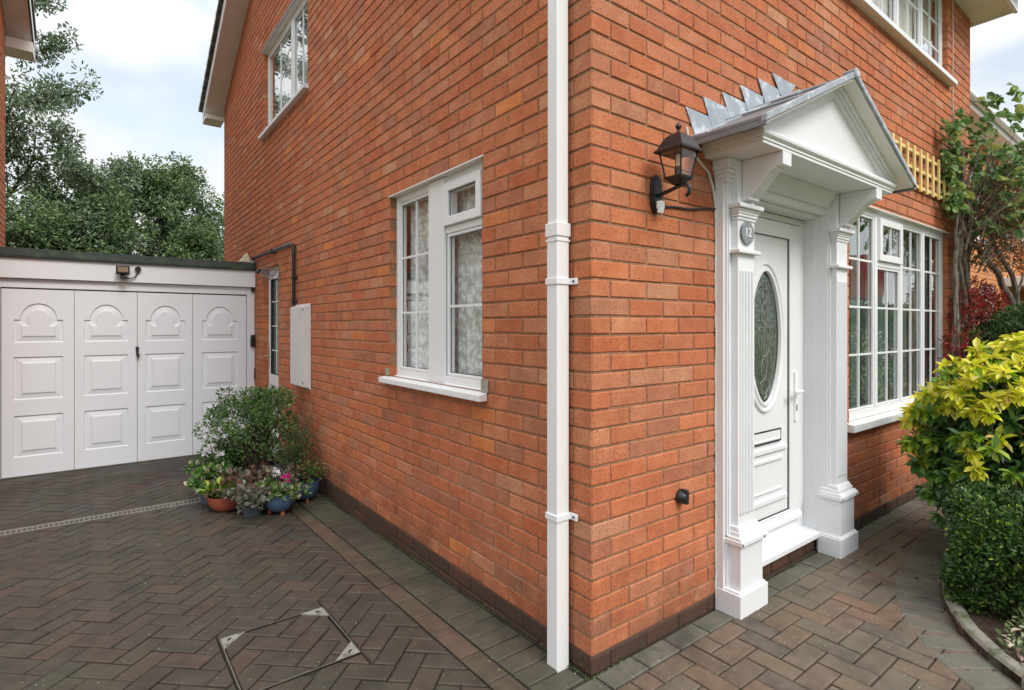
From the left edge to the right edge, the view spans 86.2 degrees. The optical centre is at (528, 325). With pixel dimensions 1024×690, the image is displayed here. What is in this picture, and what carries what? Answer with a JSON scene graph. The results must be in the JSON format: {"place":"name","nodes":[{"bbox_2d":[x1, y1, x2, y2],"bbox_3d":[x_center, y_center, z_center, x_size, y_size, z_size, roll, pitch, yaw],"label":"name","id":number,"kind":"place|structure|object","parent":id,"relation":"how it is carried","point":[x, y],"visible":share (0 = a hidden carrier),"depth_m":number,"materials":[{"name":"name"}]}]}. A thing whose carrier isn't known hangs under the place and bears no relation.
{"place":"outdoors","nodes":[
{"label":"outdoors","id":0,"kind":"place"},
{"bbox_2d":[0,0,38,246],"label":"neighbour house","id":1,"kind":"structure","parent":0,"point":[18,34],"depth_m":6.86,"materials":[{"name":"brick"}]},
{"bbox_2d":[0,246,255,479],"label":"garage","id":2,"kind":"structure","parent":0,"point":[102,364],"depth_m":5.92,"materials":[{"name":"white paint"}]},
{"bbox_2d":[1,288,245,478],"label":"garage door","id":3,"kind":"structure","parent":2,"relation":"in","point":[90,379],"depth_m":5.91,"materials":[{"name":"white paint"}]},
{"bbox_2d":[115,265,140,278],"bbox_3d":[-4.337,-0.579,5.920,0.228,0.144,0.099,0,0,-38],"label":"floodlight","id":4,"kind":"object","parent":2,"relation":"attached to","point":[122,270],"visible":1,"depth_m":5.87,"materials":[{"name":"black metal"}]},
{"bbox_2d":[239,253,249,262],"bbox_3d":[-3.474,-0.831,6.670,0.118,0.110,0.060,0,0,-38],"label":"roof cowl","id":5,"kind":"object","parent":2,"relation":"on","point":[245,258],"visible":1,"depth_m":6.65,"materials":[{"name":"beige stone"}]},
{"bbox_2d":[250,335,254,346],"bbox_3d":[-3.404,0.182,6.742,0.050,0.149,0.047,0,0,-38],"label":"key safe","id":6,"kind":"object","parent":2,"relation":"attached to","point":[252,340],"visible":1,"depth_m":6.72,"materials":[{"name":"black plastic"}]},
{"bbox_2d":[0,454,958,689],"bbox_3d":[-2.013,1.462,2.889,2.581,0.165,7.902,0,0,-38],"label":"driveway","id":7,"kind":"structure","parent":0,"point":[217,565],"depth_m":2.80,"materials":[{"name":"brick"}]},
{"bbox_2d":[0,498,200,535],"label":"channel drain","id":8,"kind":"object","parent":7,"relation":"on","point":[102,516],"visible":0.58,"depth_m":4.20,"materials":[{"name":"grey metal"}]},
{"bbox_2d":[183,443,232,504],"bbox_3d":[-2.634,1.217,4.504,0.354,0.491,0.507,0,0,-38],"label":"potted plant","id":9,"kind":"object","parent":7,"relation":"on","point":[210,470],"visible":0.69,"depth_m":4.47,"materials":[{"name":"plant"}]},
{"bbox_2d":[196,474,241,511],"bbox_3d":[-2.421,1.321,4.390,0.463,0.270,0.412,0,0,-38],"label":"plant pot","id":10,"kind":"object","parent":7,"relation":"on","point":[212,492],"visible":0.54,"depth_m":4.25,"materials":[{"name":"ceramic"}]},
{"bbox_2d":[194,435,251,468],"bbox_3d":[-2.596,1.207,4.791,0.433,0.519,0.534,0,0,27],"label":"potted shrub","id":11,"kind":"object","parent":7,"relation":"on","point":[232,459],"visible":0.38,"depth_m":4.67,"materials":[{"name":"green plant"}]},
{"bbox_2d":[219,461,272,487],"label":"potted plant","id":12,"kind":"object","parent":7,"relation":"on","point":[250,476],"visible":0.53,"depth_m":4.40,"materials":[{"name":"plant"}]},
{"bbox_2d":[192,383,301,473],"bbox_3d":[-2.360,0.985,4.805,0.782,0.957,0.819,0,0,11],"label":"potted shrub","id":13,"kind":"object","parent":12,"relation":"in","point":[260,409],"visible":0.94,"depth_m":4.67,"materials":[{"name":"green plant"}]},
{"bbox_2d":[220,479,278,517],"bbox_3d":[-2.125,1.319,4.175,0.389,0.260,0.451,0,0,-38],"label":"plant pot","id":14,"kind":"object","parent":7,"relation":"on","point":[250,499],"visible":0.99,"depth_m":4.12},
{"bbox_2d":[255,462,305,487],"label":"potted plant","id":15,"kind":"object","parent":7,"relation":"on","point":[291,469],"visible":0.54,"depth_m":4.41,"materials":[{"name":"plant"}]},
{"bbox_2d":[255,467,312,515],"bbox_3d":[-1.910,1.266,4.263,0.394,0.361,0.426,0,0,-38],"label":"potted plant","id":16,"kind":"object","parent":7,"relation":"on","point":[283,501],"visible":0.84,"depth_m":4.18,"materials":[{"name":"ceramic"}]},
{"bbox_2d":[218,606,361,689],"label":"manhole cover","id":17,"kind":"object","parent":7,"relation":"on","point":[351,649],"visible":1,"depth_m":2.41,"materials":[{"name":"metal"}]},
{"bbox_2d":[265,414,315,476],"bbox_3d":[-2.049,1.117,4.701,0.373,0.680,0.558,0,0,-38],"label":"potted shrub","id":18,"kind":"object","parent":7,"relation":"on","point":[298,454],"visible":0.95,"depth_m":4.66,"materials":[{"name":"green plant"}]},
{"bbox_2d":[295,459,329,502],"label":"potted plant","id":19,"kind":"object","parent":7,"relation":"on","point":[309,473],"visible":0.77,"depth_m":4.53,"materials":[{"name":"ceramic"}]},
{"bbox_2d":[277,464,940,678],"bbox_3d":[0.174,1.440,3.996,3.635,0.130,7.322,0,0,-80],"label":"moss","id":20,"kind":"object","parent":7,"relation":"on","point":[633,654],"visible":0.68,"depth_m":3.10,"materials":[{"name":"green plant"}]},
{"bbox_2d":[5,0,1023,259],"label":"sky","id":21,"kind":"structure","parent":0,"point":[150,57],"materials":[{"name":"white"}]},
{"bbox_2d":[573,485,1023,689],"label":"path","id":22,"kind":"structure","parent":0,"point":[765,632],"depth_m":2.43,"materials":[{"name":"brown brick"}]},
{"bbox_2d":[937,275,1010,376],"bbox_3d":[4.011,0.457,4.938,1.024,1.858,0.292,0,0,-29],"label":"red shrub","id":23,"kind":"object","parent":22,"relation":"on","point":[980,303],"visible":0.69,"depth_m":4.86,"materials":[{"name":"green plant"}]},
{"bbox_2d":[936,82,1023,360],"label":"climbing shrub","id":24,"kind":"object","parent":22,"relation":"on","point":[987,192],"visible":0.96,"depth_m":4.78,"materials":[{"name":"green plant"}]},
{"bbox_2d":[942,582,1023,688],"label":"kerb","id":25,"kind":"structure","parent":22,"relation":"on","point":[978,635],"depth_m":2.29,"materials":[{"name":"concrete"}]},
{"bbox_2d":[940,560,1023,686],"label":"planting bed","id":26,"kind":"object","parent":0,"point":[986,625],"visible":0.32,"depth_m":2.43,"materials":[{"name":"soil"}]},
{"bbox_2d":[894,331,1023,552],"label":"golden shrub","id":27,"kind":"object","parent":26,"relation":"on","point":[971,406],"visible":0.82,"depth_m":3.02,"materials":[{"name":"yellow plant"}]},
{"bbox_2d":[937,476,1023,631],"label":"hedge","id":28,"kind":"object","parent":26,"relation":"on","point":[979,548],"visible":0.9,"depth_m":2.57,"materials":[{"name":"green plant"}]},
{"bbox_2d":[977,301,1023,364],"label":"hedge","id":29,"kind":"object","parent":26,"relation":"on","point":[1004,321],"visible":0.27,"depth_m":4.75,"materials":[{"name":"green plant"}]},
{"bbox_2d":[995,608,1023,665],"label":"ground cover","id":30,"kind":"object","parent":26,"relation":"on","point":[1016,644],"visible":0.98,"depth_m":2.30,"materials":[{"name":"green plant"}]},
{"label":"ground","id":31,"kind":"structure","parent":0,"visible":0},
{"bbox_2d":[5,0,103,246],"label":"broadleaf tree","id":32,"kind":"object","parent":31,"relation":"on","point":[52,96],"visible":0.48,"depth_m":13.78,"materials":[{"name":"green plant"}]},
{"bbox_2d":[5,180,127,253],"bbox_3d":[-12.067,-0.942,12.482,5.199,5.080,4.283,0,0,-38],"label":"evergreen tree","id":33,"kind":"object","parent":31,"relation":"on","point":[45,216],"visible":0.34,"depth_m":12.31,"materials":[{"name":"green plant"}]},
{"bbox_2d":[5,103,170,256],"bbox_3d":[-11.926,-1.895,14.053,4.829,7.034,4.353,0,0,-38],"label":"broadleaf tree","id":34,"kind":"object","parent":31,"relation":"on","point":[72,165],"visible":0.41,"depth_m":13.54,"materials":[{"name":"green plant"}]},
{"bbox_2d":[43,150,223,259],"bbox_3d":[-10.587,-1.641,15.471,5.721,6.478,5.402,0,0,-38],"label":"evergreen tree","id":35,"kind":"object","parent":31,"relation":"on","point":[176,191],"visible":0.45,"depth_m":14.44,"materials":[{"name":"green plant"}]},
{"bbox_2d":[166,221,223,260],"bbox_3d":[-8.464,-0.671,14.866,4.284,4.523,2.916,0,0,-38],"label":"evergreen tree","id":36,"kind":"object","parent":31,"relation":"on","point":[200,241],"visible":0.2,"depth_m":14.08,"materials":[{"name":"green plant"}]},
{"bbox_2d":[198,0,1017,679],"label":"brick house","id":37,"kind":"structure","parent":31,"relation":"on","point":[556,362],"depth_m":3.02,"materials":[{"name":"brick"}]},
{"bbox_2d":[260,266,279,282],"bbox_3d":[-2.739,-0.548,5.785,0.210,0.180,0.069,0,0,-38],"label":"wall bracket","id":38,"kind":"object","parent":37,"relation":"attached to","point":[271,269],"depth_m":5.78,"materials":[{"name":"grey metal"}]},
{"bbox_2d":[265,266,278,463],"bbox_3d":[-2.871,0.444,6.202,0.131,2.235,0.680,0,0,-38],"label":"side door","id":39,"kind":"structure","parent":37,"relation":"in","point":[273,352],"depth_m":6.31,"materials":[{"name":"white plastic"}]},
{"bbox_2d":[251,243,296,305],"bbox_3d":[-2.846,-0.524,6.040,0.052,0.652,1.841,0,0,-38],"label":"waste pipe","id":40,"kind":"object","parent":37,"relation":"attached to","point":[293,277],"visible":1,"depth_m":5.34,"materials":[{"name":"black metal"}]},
{"bbox_2d":[258,0,308,140],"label":"window","id":41,"kind":"structure","parent":37,"relation":"in","point":[286,48],"depth_m":5.78,"materials":[{"name":"white plastic"}]},
{"bbox_2d":[290,303,310,389],"bbox_3d":[-2.164,0.188,5.165,0.061,0.788,0.485,0,0,-38],"label":"meter box","id":42,"kind":"object","parent":37,"relation":"attached to","point":[300,345],"visible":1,"depth_m":5.06,"materials":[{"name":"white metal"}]},
{"bbox_2d":[379,154,486,401],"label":"window","id":43,"kind":"structure","parent":37,"relation":"in","point":[439,217],"depth_m":3.18,"materials":[{"name":"white plastic"}]},
{"bbox_2d":[650,123,703,213],"bbox_3d":[0.611,-0.668,2.314,0.146,0.363,0.197,0,0,-38],"label":"wall lantern","id":44,"kind":"object","parent":37,"relation":"attached to","point":[677,146],"depth_m":2.29,"materials":[{"name":"black metal"}]},
{"bbox_2d":[675,488,688,504],"bbox_3d":[0.704,0.776,2.485,0.068,0.069,0.045,0,0,-38],"label":"wall vent","id":45,"kind":"object","parent":37,"relation":"attached to","point":[682,496],"depth_m":2.47,"materials":[{"name":"black plastic"}]},
{"bbox_2d":[665,206,715,209],"bbox_3d":[0.746,-0.547,2.539,0.421,0.057,0.011,0,0,-38],"label":"lamp cable","id":46,"kind":"object","parent":37,"relation":"attached to","point":[684,208],"visible":0.91,"depth_m":2.54,"materials":[{"name":"black plastic"}]},
{"bbox_2d":[685,127,716,219],"bbox_3d":[0.820,-0.719,2.599,0.242,0.401,0.014,0,0,-38],"label":"porch cable","id":47,"kind":"object","parent":37,"relation":"attached to","point":[710,180],"visible":0.77,"depth_m":2.64,"materials":[{"name":"grey plastic"}]},
{"bbox_2d":[741,221,753,243],"bbox_3d":[1.069,-0.454,2.670,0.112,0.112,0.008,0,0,-38],"label":"number plaque","id":48,"kind":"object","parent":37,"relation":"attached to","point":[747,232],"visible":1,"depth_m":2.66,"materials":[{"name":"grey stone"}]},
{"bbox_2d":[754,212,820,575],"bbox_3d":[1.400,0.356,3.156,0.990,2.036,0.172,0,0,-38],"label":"front door","id":49,"kind":"structure","parent":37,"relation":"in","point":[779,268],"depth_m":3.26,"materials":[{"name":"white plastic"}]},
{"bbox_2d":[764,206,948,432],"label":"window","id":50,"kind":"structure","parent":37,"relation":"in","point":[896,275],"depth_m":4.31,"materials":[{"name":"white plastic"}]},
{"bbox_2d":[850,0,957,86],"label":"window","id":51,"kind":"structure","parent":37,"relation":"in","point":[916,25],"depth_m":4.53,"materials":[{"name":"white plastic"}]},
{"bbox_2d":[891,133,955,202],"bbox_3d":[3.289,-1.248,4.515,1.940,0.340,0.030,0,0,-38],"label":"trellis","id":52,"kind":"object","parent":37,"relation":"attached to","point":[915,169],"visible":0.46,"depth_m":4.48,"materials":[{"name":"yellow wood"}]},
{"bbox_2d":[952,0,953,135],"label":"wall cable","id":53,"kind":"object","parent":37,"relation":"attached to","point":[952,59],"depth_m":5.01,"materials":[{"name":"plastic"}]},
{"bbox_2d":[951,312,990,363],"bbox_3d":[4.024,0.249,4.958,0.556,0.776,0.304,0,0,-27],"label":"ivy","id":54,"kind":"object","parent":37,"relation":"attached to","point":[972,332],"visible":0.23,"depth_m":4.87,"materials":[{"name":"green plant"}]},
{"bbox_2d":[970,88,1023,328],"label":"neighbour house","id":55,"kind":"structure","parent":31,"relation":"on","point":[1001,126],"depth_m":9.67,"materials":[{"name":"orange brick"}]}
]}

